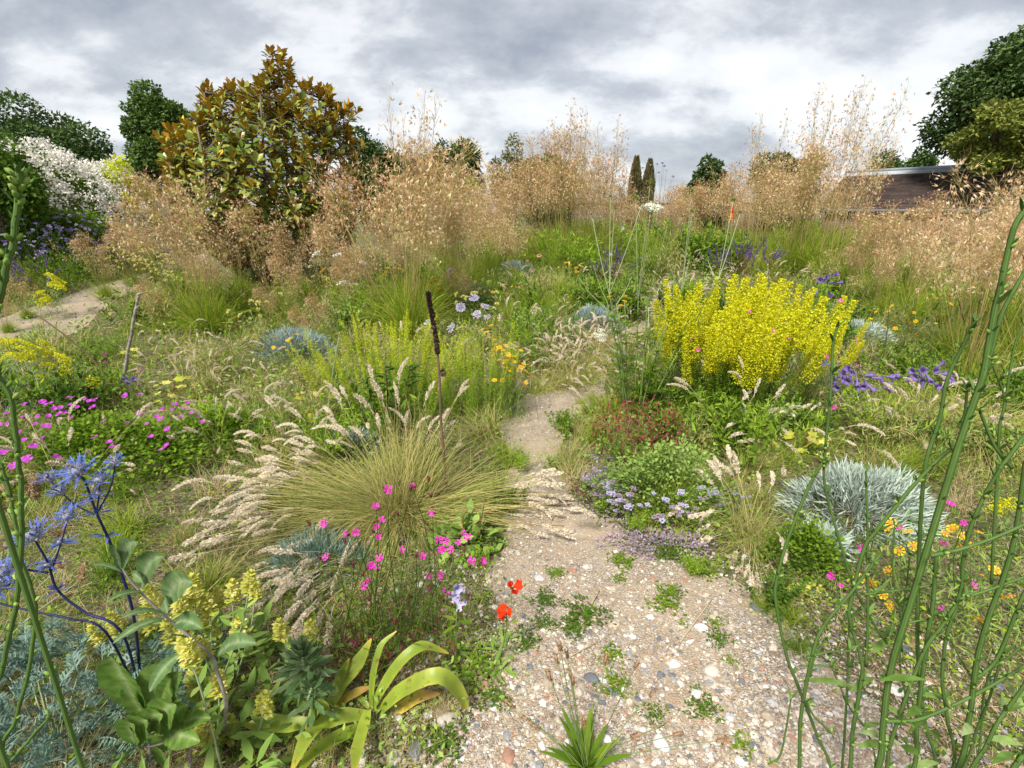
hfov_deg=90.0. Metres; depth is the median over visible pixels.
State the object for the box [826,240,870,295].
giant oat grass
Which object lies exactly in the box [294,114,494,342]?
giant oat grass
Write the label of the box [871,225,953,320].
giant oat grass
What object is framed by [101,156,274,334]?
giant oat grass
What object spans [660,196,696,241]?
giant oat grass
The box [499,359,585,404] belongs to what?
melic grass
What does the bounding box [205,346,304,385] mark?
melic grass
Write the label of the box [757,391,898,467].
melic grass
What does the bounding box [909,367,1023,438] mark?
melic grass
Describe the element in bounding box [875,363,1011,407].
melic grass
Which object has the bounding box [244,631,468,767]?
strap leaf plant
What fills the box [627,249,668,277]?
melic grass
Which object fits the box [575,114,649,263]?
giant oat grass
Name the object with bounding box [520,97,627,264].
giant oat grass
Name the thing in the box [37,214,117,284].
purple verbena
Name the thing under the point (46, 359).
grass tuft
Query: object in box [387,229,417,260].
faded st johns wort
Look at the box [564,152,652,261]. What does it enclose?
giant oat grass
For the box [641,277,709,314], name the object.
melic grass
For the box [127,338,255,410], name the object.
melic grass
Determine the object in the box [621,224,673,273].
tall meadow grass
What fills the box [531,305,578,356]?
melic grass
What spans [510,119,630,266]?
giant oat grass
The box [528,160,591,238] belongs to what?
giant oat grass
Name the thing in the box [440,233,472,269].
faded st johns wort
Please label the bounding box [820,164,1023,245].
brick outbuilding
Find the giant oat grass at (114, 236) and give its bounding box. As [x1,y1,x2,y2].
[86,227,149,286]
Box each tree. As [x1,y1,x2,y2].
[0,87,116,167]
[98,159,197,210]
[118,78,193,231]
[148,44,368,286]
[339,125,402,231]
[379,143,443,228]
[430,135,485,221]
[462,177,481,233]
[488,132,523,231]
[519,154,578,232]
[625,155,641,233]
[639,158,655,231]
[682,168,701,227]
[684,153,736,230]
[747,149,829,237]
[871,145,941,168]
[912,24,1023,180]
[940,96,1023,260]
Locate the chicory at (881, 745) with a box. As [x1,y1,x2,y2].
[767,197,1023,767]
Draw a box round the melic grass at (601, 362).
[560,312,654,372]
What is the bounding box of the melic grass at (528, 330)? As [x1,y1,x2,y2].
[502,311,555,346]
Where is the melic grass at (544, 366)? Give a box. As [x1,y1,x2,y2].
[507,325,582,372]
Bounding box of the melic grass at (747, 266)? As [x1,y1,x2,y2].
[726,255,777,281]
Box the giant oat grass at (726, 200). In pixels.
[678,161,773,242]
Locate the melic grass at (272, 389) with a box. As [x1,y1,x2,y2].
[224,362,331,421]
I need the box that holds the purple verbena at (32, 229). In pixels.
[24,220,101,289]
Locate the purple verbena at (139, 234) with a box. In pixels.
[101,208,163,265]
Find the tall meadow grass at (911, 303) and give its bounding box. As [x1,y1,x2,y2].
[876,271,947,325]
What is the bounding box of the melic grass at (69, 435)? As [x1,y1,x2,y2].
[0,396,163,523]
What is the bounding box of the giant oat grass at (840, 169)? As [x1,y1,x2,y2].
[757,73,914,277]
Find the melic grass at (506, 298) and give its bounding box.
[488,282,536,318]
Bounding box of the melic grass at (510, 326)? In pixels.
[455,296,551,353]
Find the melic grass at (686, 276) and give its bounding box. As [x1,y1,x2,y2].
[653,265,719,296]
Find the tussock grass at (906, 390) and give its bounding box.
[821,362,1010,413]
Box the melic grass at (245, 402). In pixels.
[204,380,297,450]
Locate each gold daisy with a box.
[254,334,315,370]
[261,394,330,430]
[320,263,351,291]
[428,276,451,316]
[478,324,537,426]
[483,284,528,319]
[560,262,582,281]
[606,295,630,328]
[850,506,1023,673]
[852,319,917,368]
[872,295,962,354]
[924,281,985,328]
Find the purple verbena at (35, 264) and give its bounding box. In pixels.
[4,230,67,300]
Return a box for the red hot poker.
[713,206,750,276]
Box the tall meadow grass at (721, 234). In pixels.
[700,225,746,260]
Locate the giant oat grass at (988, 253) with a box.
[856,144,1023,411]
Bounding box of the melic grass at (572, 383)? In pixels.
[531,337,619,392]
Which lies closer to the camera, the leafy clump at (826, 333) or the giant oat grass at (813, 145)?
the leafy clump at (826, 333)
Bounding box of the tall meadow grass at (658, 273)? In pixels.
[637,221,687,276]
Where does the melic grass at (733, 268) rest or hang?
on the ground at (166, 487)
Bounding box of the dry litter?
[0,296,1023,767]
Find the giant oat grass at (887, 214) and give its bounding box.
[843,199,927,300]
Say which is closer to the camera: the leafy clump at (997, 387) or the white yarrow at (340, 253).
the leafy clump at (997, 387)
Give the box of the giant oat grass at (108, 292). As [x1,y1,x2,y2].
[49,229,128,300]
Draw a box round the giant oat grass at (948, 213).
[886,189,983,296]
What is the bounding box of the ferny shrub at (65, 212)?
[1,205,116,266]
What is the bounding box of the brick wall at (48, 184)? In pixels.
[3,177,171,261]
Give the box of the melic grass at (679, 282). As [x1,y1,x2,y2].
[647,271,714,306]
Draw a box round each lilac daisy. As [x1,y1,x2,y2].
[425,294,489,365]
[447,267,459,318]
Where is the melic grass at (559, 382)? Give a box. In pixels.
[505,330,595,399]
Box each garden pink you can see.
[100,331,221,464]
[298,484,435,702]
[342,476,486,691]
[690,298,858,437]
[827,500,1023,670]
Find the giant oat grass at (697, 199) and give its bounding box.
[660,177,720,236]
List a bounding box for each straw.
[571,644,594,655]
[680,599,711,642]
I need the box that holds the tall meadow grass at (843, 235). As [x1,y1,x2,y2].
[816,215,859,256]
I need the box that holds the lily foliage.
[501,304,551,374]
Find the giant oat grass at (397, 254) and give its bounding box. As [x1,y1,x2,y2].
[365,228,417,294]
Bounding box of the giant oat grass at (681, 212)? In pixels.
[656,184,697,243]
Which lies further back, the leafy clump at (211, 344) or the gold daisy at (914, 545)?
the leafy clump at (211, 344)
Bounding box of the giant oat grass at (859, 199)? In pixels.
[785,130,906,285]
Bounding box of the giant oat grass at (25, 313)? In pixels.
[6,274,43,319]
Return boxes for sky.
[0,0,1023,210]
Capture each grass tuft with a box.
[0,460,44,504]
[0,475,109,537]
[0,488,107,555]
[4,436,51,487]
[5,282,49,302]
[5,327,105,371]
[10,553,98,604]
[11,443,67,491]
[29,518,197,620]
[56,490,181,553]
[63,333,122,353]
[69,521,154,576]
[77,467,159,520]
[85,261,123,279]
[94,410,193,466]
[96,263,116,279]
[98,311,157,335]
[100,352,154,372]
[128,244,172,259]
[135,526,279,630]
[142,499,224,553]
[152,452,246,503]
[154,549,265,617]
[157,549,257,614]
[158,328,231,361]
[213,313,243,331]
[218,427,317,491]
[241,466,329,531]
[301,261,346,276]
[312,311,387,353]
[312,346,356,369]
[312,354,357,381]
[325,430,378,461]
[333,333,380,352]
[410,329,438,346]
[416,673,469,731]
[425,303,459,336]
[428,393,521,455]
[454,452,546,518]
[464,397,509,427]
[464,402,510,430]
[465,296,500,326]
[465,417,497,439]
[472,339,522,369]
[478,431,538,471]
[480,438,512,454]
[483,602,514,619]
[484,514,511,533]
[487,329,534,354]
[523,372,549,387]
[531,424,600,473]
[534,437,599,493]
[539,449,604,506]
[543,307,575,330]
[551,407,596,432]
[556,299,577,312]
[563,406,633,453]
[570,328,614,348]
[570,394,590,404]
[573,479,599,506]
[575,404,596,415]
[577,384,654,417]
[581,388,612,405]
[586,388,607,400]
[591,251,618,267]
[605,415,667,455]
[611,457,743,540]
[622,497,672,531]
[640,530,696,569]
[651,390,691,422]
[678,399,750,449]
[687,457,750,508]
[706,439,794,484]
[721,462,777,512]
[729,477,799,517]
[736,584,786,625]
[737,442,795,485]
[758,591,834,641]
[762,626,840,663]
[763,265,799,282]
[781,290,834,316]
[827,376,865,393]
[830,431,943,476]
[856,436,960,482]
[865,443,929,483]
[894,427,993,475]
[895,430,1008,490]
[926,434,988,466]
[926,476,992,513]
[933,464,1009,497]
[997,559,1023,589]
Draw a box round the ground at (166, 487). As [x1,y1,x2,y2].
[0,211,1023,767]
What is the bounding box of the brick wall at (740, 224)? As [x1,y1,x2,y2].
[557,202,824,232]
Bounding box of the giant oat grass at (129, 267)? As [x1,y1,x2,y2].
[103,220,157,272]
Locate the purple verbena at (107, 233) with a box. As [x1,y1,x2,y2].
[84,210,139,268]
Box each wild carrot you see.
[321,323,347,461]
[577,179,741,424]
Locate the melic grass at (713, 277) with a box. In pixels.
[692,266,731,295]
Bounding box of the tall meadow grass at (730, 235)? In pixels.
[710,225,749,250]
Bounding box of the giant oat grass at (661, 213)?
[644,194,674,248]
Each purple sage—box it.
[9,256,65,307]
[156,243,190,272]
[589,256,616,298]
[601,241,637,297]
[698,244,731,287]
[709,236,765,292]
[741,233,788,290]
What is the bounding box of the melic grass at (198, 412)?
[166,388,265,473]
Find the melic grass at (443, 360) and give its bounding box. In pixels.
[342,321,466,397]
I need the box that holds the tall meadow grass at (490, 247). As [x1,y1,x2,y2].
[473,234,512,260]
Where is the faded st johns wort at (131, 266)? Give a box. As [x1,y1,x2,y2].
[99,244,157,292]
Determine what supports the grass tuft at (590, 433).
on the ground at (166, 487)
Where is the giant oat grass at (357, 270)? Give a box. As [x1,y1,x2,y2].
[330,242,378,300]
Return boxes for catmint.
[568,428,750,537]
[569,464,643,531]
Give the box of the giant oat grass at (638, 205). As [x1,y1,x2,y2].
[624,199,654,243]
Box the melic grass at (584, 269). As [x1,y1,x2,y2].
[542,261,607,299]
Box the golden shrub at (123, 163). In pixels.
[83,153,161,250]
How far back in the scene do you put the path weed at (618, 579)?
2.19 m
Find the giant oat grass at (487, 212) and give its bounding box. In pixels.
[459,186,509,270]
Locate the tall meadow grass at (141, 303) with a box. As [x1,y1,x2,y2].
[113,269,190,325]
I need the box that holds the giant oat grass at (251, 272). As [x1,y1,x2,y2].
[233,222,260,276]
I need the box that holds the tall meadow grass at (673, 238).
[654,227,688,255]
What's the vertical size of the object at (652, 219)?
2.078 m
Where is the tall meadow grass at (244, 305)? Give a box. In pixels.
[205,271,277,319]
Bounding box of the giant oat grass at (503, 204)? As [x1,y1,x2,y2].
[481,179,545,263]
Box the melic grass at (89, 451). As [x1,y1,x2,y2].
[22,415,161,509]
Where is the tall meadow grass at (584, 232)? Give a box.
[550,221,602,247]
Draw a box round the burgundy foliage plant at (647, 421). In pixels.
[589,393,688,467]
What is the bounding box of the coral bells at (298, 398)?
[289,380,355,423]
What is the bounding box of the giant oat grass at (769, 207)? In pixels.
[732,174,788,258]
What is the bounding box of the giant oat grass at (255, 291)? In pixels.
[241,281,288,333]
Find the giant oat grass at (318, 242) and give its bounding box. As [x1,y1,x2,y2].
[286,202,379,310]
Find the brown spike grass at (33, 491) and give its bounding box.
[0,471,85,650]
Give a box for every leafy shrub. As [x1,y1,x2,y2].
[0,127,62,275]
[758,510,853,595]
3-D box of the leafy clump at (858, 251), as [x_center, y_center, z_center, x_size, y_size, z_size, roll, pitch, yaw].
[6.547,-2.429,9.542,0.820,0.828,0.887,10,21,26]
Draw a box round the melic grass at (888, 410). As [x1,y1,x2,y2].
[844,377,1013,467]
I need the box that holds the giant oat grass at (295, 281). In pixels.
[251,247,320,323]
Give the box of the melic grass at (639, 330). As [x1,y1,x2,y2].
[603,299,657,337]
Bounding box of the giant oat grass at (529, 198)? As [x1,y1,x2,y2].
[492,152,584,263]
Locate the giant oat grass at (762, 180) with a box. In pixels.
[711,108,811,273]
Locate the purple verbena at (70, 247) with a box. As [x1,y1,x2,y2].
[37,219,101,266]
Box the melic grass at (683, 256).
[669,249,703,277]
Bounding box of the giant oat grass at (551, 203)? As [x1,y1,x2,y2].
[515,153,577,249]
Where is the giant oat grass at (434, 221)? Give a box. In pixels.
[406,177,475,254]
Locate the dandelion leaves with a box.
[425,498,507,567]
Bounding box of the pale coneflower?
[526,254,566,301]
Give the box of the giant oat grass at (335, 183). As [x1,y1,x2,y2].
[277,159,438,324]
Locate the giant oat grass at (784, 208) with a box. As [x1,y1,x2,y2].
[763,174,812,232]
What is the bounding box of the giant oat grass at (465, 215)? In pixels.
[440,173,487,251]
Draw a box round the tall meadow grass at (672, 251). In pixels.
[647,234,690,266]
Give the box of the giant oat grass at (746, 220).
[715,194,762,257]
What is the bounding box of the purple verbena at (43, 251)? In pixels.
[14,225,71,279]
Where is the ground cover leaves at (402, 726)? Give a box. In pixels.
[0,228,1023,767]
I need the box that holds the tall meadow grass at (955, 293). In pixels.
[927,265,996,319]
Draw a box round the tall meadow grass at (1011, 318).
[949,271,1023,343]
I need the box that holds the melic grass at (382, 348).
[339,321,399,372]
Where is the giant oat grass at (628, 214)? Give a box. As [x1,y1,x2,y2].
[610,188,650,243]
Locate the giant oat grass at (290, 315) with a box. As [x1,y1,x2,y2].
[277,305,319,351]
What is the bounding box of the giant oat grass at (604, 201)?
[583,179,639,238]
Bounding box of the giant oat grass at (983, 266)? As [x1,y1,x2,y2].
[922,170,1023,319]
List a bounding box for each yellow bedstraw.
[653,272,857,419]
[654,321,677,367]
[773,308,872,402]
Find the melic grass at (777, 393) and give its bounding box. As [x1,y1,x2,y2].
[666,355,830,459]
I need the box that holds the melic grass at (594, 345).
[577,322,612,363]
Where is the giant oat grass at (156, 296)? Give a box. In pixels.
[119,277,177,333]
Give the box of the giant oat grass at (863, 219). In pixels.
[817,202,897,295]
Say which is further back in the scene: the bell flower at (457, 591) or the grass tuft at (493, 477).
the grass tuft at (493, 477)
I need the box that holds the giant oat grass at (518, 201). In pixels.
[496,172,545,239]
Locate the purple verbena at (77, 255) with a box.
[45,214,115,284]
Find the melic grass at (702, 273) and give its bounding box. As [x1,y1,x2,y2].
[681,264,725,281]
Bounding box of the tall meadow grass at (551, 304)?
[511,273,584,323]
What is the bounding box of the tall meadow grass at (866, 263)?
[836,240,895,280]
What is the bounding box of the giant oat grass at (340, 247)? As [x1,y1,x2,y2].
[306,227,361,295]
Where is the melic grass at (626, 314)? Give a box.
[580,292,656,325]
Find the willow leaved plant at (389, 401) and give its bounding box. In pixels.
[357,364,428,466]
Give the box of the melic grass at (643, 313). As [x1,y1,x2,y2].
[630,296,675,320]
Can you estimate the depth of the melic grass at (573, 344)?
4.99 m
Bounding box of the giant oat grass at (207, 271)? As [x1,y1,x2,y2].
[185,251,232,315]
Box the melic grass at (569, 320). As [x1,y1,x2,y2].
[522,317,613,372]
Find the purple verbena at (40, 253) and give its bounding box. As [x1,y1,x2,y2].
[8,222,94,299]
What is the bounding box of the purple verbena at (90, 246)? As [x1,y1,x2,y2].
[58,213,133,277]
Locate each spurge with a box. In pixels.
[270,635,340,719]
[285,670,342,740]
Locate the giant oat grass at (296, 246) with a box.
[256,223,322,296]
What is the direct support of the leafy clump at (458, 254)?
on the ground at (166, 487)
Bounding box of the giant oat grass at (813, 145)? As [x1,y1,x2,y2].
[752,82,872,275]
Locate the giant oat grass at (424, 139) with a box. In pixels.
[330,83,501,322]
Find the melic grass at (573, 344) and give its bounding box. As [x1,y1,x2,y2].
[544,315,632,373]
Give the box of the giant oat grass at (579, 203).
[564,169,621,238]
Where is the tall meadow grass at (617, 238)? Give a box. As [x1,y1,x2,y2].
[604,216,634,259]
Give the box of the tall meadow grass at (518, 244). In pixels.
[489,223,531,259]
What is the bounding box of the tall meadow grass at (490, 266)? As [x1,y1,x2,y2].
[464,244,506,277]
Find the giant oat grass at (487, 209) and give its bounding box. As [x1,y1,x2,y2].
[466,184,505,249]
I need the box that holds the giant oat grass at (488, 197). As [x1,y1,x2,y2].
[476,187,521,253]
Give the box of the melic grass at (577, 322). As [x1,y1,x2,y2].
[571,310,643,358]
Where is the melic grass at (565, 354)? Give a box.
[525,320,628,391]
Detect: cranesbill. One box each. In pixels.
[0,396,220,502]
[90,393,288,465]
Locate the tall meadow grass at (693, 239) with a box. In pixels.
[659,220,716,262]
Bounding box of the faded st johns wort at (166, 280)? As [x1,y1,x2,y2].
[146,262,222,319]
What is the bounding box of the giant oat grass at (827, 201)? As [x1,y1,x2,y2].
[807,174,853,245]
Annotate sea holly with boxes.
[0,452,140,678]
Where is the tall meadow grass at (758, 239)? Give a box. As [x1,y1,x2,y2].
[747,227,771,250]
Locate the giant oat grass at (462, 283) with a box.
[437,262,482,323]
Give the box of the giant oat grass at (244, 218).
[192,195,315,324]
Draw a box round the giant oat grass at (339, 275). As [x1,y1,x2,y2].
[318,256,370,323]
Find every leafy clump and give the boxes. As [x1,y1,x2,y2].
[0,343,15,376]
[0,355,45,406]
[0,369,11,400]
[0,403,27,444]
[0,417,24,445]
[1,355,109,417]
[2,353,31,379]
[5,334,35,352]
[6,274,32,297]
[10,259,28,283]
[11,343,74,406]
[12,321,60,348]
[13,319,70,354]
[15,361,119,429]
[27,257,86,280]
[36,354,109,408]
[37,368,110,401]
[39,357,107,394]
[52,337,115,369]
[57,347,104,372]
[82,360,154,399]
[85,329,138,359]
[102,290,171,327]
[105,244,144,268]
[125,279,191,332]
[131,280,180,321]
[143,272,181,300]
[153,267,196,291]
[166,268,199,291]
[169,393,242,444]
[173,327,245,382]
[177,272,223,298]
[181,269,230,292]
[185,357,232,402]
[190,346,241,376]
[197,337,234,365]
[209,284,272,319]
[214,257,249,278]
[217,377,266,410]
[235,387,318,465]
[244,311,282,356]
[247,334,274,353]
[252,388,301,426]
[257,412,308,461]
[258,392,364,470]
[284,407,334,451]
[285,356,318,390]
[289,380,348,431]
[305,295,371,335]
[313,284,353,321]
[314,254,349,283]
[328,281,393,327]
[329,285,374,304]
[332,272,381,295]
[336,371,441,433]
[343,295,369,320]
[344,250,374,278]
[345,246,396,278]
[345,356,413,394]
[354,287,385,326]
[372,272,429,296]
[390,259,446,292]
[395,241,417,265]
[398,249,422,273]
[413,316,454,345]
[420,257,442,286]
[436,245,468,265]
[447,337,474,371]
[448,294,472,315]
[451,285,482,317]
[456,307,506,353]
[461,536,496,571]
[466,268,523,308]
[472,240,507,270]
[475,228,527,270]
[479,489,514,513]
[484,267,525,293]
[489,482,529,513]
[492,276,567,313]
[499,214,549,258]
[501,312,551,347]
[501,336,524,360]
[505,450,543,474]
[507,266,557,304]
[512,305,554,336]
[515,265,563,308]
[519,258,551,279]
[520,221,579,265]
[521,302,556,329]
[535,300,597,353]
[540,241,585,275]
[540,452,570,471]
[544,404,583,429]
[549,411,581,436]
[550,229,618,278]
[557,217,594,231]
[560,272,622,316]
[571,245,606,275]
[574,260,619,286]
[575,272,653,318]
[576,275,608,298]
[579,397,603,414]
[587,218,614,234]
[591,422,666,472]
[591,487,621,516]
[595,218,623,228]
[606,215,668,261]
[606,266,665,296]
[606,335,638,364]
[610,234,668,277]
[610,289,656,323]
[615,350,683,411]
[617,211,666,245]
[619,504,654,538]
[621,265,659,298]
[629,237,662,261]
[629,399,703,442]
[638,223,671,249]
[639,275,696,309]
[643,230,689,280]
[646,373,716,416]
[653,222,705,247]
[654,220,731,270]
[660,216,685,233]
[669,274,722,304]
[671,219,699,232]
[677,549,721,577]
[678,219,723,252]
[682,390,789,467]
[684,401,734,457]
[688,368,773,416]
[691,254,729,275]
[692,229,762,271]
[708,286,747,321]
[710,230,760,268]
[712,392,825,459]
[716,370,790,420]
[719,392,768,422]
[725,271,755,295]
[744,560,810,621]
[747,270,785,299]
[755,226,801,244]
[758,389,816,440]
[759,232,812,255]
[766,218,819,244]
[771,394,850,430]
[775,378,820,415]
[777,217,822,246]
[785,302,866,345]
[785,375,828,413]
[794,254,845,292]
[795,273,859,315]
[799,225,876,265]
[802,320,852,354]
[808,216,823,231]
[814,272,851,298]
[828,304,884,331]
[831,385,951,451]
[834,212,905,250]
[837,269,886,306]
[840,332,880,364]
[841,233,878,269]
[844,386,887,431]
[844,395,937,455]
[845,282,890,306]
[859,408,909,450]
[860,344,954,386]
[870,386,953,436]
[874,298,917,328]
[881,346,950,385]
[881,391,941,441]
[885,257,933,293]
[887,333,942,380]
[889,338,983,374]
[889,407,981,457]
[891,359,940,392]
[899,258,965,293]
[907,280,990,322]
[934,253,978,282]
[939,368,1021,413]
[942,339,979,363]
[949,260,1008,289]
[949,274,1014,296]
[957,362,1023,413]
[958,403,1023,442]
[959,315,1014,343]
[961,412,1023,463]
[966,282,1023,313]
[971,289,1023,332]
[971,333,1020,374]
[974,373,1023,422]
[981,351,1023,385]
[987,370,1023,406]
[988,361,1023,411]
[991,287,1023,309]
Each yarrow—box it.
[0,338,102,421]
[10,272,74,322]
[112,347,141,365]
[150,372,198,402]
[311,251,366,310]
[771,430,829,456]
[975,497,1023,561]
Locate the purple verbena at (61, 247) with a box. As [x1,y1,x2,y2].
[25,214,95,281]
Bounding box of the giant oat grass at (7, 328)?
[0,288,28,332]
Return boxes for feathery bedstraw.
[285,310,468,433]
[432,320,519,422]
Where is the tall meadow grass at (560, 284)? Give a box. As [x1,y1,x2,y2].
[525,248,595,305]
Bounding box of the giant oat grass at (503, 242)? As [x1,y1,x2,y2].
[484,214,536,287]
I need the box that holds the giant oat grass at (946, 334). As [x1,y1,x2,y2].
[886,172,1023,357]
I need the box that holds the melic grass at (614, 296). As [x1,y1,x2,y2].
[594,283,636,319]
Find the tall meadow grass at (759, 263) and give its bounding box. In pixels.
[737,243,792,281]
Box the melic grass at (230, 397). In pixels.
[180,369,282,419]
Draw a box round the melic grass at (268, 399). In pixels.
[257,385,362,479]
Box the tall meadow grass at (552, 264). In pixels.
[532,234,580,276]
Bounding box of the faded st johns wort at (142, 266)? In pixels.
[112,246,170,295]
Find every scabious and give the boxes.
[225,292,288,343]
[244,275,303,313]
[270,272,323,310]
[297,265,342,303]
[454,290,512,337]
[474,278,513,313]
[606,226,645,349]
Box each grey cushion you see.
[231,484,272,508]
[253,325,338,365]
[256,523,383,598]
[318,425,381,460]
[457,283,502,309]
[495,259,537,276]
[563,302,624,332]
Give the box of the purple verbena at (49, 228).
[0,218,83,293]
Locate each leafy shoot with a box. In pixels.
[93,537,255,732]
[112,698,210,767]
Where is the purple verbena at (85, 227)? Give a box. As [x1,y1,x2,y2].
[59,213,127,280]
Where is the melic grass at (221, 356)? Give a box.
[168,332,264,376]
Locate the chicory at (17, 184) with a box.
[0,163,84,767]
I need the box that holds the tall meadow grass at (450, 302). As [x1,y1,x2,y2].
[429,266,485,318]
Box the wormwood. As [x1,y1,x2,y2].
[0,609,228,767]
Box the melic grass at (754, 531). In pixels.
[655,444,851,598]
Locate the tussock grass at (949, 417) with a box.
[823,375,1023,501]
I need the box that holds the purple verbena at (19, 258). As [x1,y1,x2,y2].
[0,222,37,279]
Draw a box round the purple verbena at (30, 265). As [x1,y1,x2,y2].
[0,232,52,303]
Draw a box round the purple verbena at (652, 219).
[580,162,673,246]
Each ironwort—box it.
[81,568,284,736]
[97,629,311,767]
[223,617,382,744]
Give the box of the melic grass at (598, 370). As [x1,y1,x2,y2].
[521,339,646,395]
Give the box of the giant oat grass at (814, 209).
[776,173,857,251]
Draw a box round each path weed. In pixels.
[411,717,469,767]
[443,642,500,693]
[471,588,494,609]
[474,679,513,713]
[505,623,546,654]
[522,607,555,632]
[529,585,564,607]
[545,565,567,581]
[551,615,587,643]
[563,593,616,635]
[591,666,637,698]
[594,640,630,664]
[606,550,637,572]
[607,572,626,584]
[633,701,669,733]
[641,591,686,614]
[654,580,687,605]
[655,543,689,564]
[675,615,688,628]
[678,683,725,723]
[682,560,721,580]
[702,623,737,650]
[704,611,728,628]
[719,650,745,669]
[721,724,754,760]
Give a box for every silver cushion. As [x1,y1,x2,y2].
[770,455,950,552]
[784,513,860,568]
[825,318,898,346]
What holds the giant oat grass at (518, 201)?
on the ground at (166, 487)
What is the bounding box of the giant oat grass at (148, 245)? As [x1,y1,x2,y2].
[119,222,175,281]
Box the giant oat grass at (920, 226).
[865,194,962,301]
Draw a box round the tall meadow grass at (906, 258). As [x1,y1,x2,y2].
[888,251,949,278]
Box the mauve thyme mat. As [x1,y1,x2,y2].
[595,526,716,562]
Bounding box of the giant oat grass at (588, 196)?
[552,158,608,246]
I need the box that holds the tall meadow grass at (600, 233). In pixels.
[584,224,619,250]
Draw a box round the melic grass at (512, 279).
[487,264,530,300]
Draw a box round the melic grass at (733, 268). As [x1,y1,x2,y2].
[711,261,749,285]
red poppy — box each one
[478,579,522,659]
[482,604,517,680]
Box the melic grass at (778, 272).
[745,260,809,294]
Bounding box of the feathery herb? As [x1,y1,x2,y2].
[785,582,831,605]
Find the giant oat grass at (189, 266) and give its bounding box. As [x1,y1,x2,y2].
[166,243,209,294]
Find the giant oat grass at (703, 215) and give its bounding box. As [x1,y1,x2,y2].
[681,179,732,240]
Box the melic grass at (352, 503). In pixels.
[168,357,595,611]
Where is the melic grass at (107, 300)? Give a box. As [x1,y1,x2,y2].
[95,285,174,324]
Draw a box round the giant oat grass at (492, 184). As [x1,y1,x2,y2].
[474,162,521,245]
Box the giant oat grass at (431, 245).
[402,218,450,282]
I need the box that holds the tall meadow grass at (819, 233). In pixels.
[793,216,838,250]
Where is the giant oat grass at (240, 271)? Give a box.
[203,218,260,294]
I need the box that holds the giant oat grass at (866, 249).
[845,217,891,279]
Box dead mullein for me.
[425,290,446,494]
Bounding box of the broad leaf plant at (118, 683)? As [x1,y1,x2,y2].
[96,656,182,759]
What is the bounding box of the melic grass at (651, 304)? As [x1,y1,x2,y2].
[631,291,671,325]
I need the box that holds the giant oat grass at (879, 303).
[844,238,909,315]
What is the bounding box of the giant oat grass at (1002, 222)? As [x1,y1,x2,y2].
[928,145,1023,370]
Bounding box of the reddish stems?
[460,505,491,556]
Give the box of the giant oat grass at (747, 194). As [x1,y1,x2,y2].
[723,180,767,242]
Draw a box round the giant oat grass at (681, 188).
[662,181,711,239]
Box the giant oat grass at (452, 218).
[364,145,511,318]
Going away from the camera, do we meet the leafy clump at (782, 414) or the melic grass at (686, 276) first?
the leafy clump at (782, 414)
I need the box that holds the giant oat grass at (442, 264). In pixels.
[424,190,468,271]
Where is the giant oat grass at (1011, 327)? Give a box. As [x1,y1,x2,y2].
[921,163,1023,367]
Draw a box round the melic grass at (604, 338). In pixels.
[589,311,619,349]
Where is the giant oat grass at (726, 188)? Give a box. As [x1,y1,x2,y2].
[703,174,771,245]
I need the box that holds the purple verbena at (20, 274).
[0,236,42,305]
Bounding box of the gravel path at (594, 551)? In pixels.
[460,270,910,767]
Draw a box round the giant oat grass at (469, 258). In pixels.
[410,173,507,295]
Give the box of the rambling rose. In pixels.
[0,136,181,268]
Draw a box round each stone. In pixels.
[388,749,404,763]
[407,739,422,759]
[437,712,456,727]
[502,747,514,763]
[533,574,544,580]
[583,672,598,683]
[653,733,667,751]
[668,659,679,667]
[694,623,708,631]
[703,675,716,687]
[704,664,718,676]
[750,601,762,611]
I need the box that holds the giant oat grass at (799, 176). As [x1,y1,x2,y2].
[731,132,851,275]
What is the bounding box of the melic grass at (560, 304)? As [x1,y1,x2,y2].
[545,291,579,321]
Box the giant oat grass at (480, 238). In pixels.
[453,205,502,280]
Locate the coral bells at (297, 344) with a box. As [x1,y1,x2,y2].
[279,333,313,351]
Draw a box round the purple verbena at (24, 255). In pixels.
[0,214,55,271]
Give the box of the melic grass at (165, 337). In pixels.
[135,319,225,357]
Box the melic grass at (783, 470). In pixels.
[722,389,884,491]
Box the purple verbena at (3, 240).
[0,239,61,302]
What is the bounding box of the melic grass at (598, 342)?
[566,325,639,385]
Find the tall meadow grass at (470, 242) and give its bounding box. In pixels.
[456,229,485,253]
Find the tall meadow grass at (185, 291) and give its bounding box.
[137,257,233,326]
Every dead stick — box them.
[17,303,117,398]
[118,292,142,397]
[879,282,894,371]
[899,268,926,354]
[948,261,979,370]
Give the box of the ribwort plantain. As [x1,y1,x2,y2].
[505,640,726,767]
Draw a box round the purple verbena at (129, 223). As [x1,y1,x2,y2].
[102,207,154,254]
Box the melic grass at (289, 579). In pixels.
[223,521,449,668]
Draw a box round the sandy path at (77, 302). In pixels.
[0,253,206,344]
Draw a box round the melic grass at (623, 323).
[597,310,641,344]
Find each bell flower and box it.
[121,376,138,406]
[442,583,473,655]
[809,270,842,328]
[820,359,901,411]
[904,359,955,412]
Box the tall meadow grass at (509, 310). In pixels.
[487,270,553,332]
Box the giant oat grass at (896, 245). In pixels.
[868,213,940,284]
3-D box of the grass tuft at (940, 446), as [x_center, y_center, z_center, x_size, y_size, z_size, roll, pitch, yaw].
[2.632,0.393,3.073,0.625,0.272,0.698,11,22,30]
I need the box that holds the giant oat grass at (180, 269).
[144,222,197,275]
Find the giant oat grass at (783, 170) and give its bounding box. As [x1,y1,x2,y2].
[750,158,812,244]

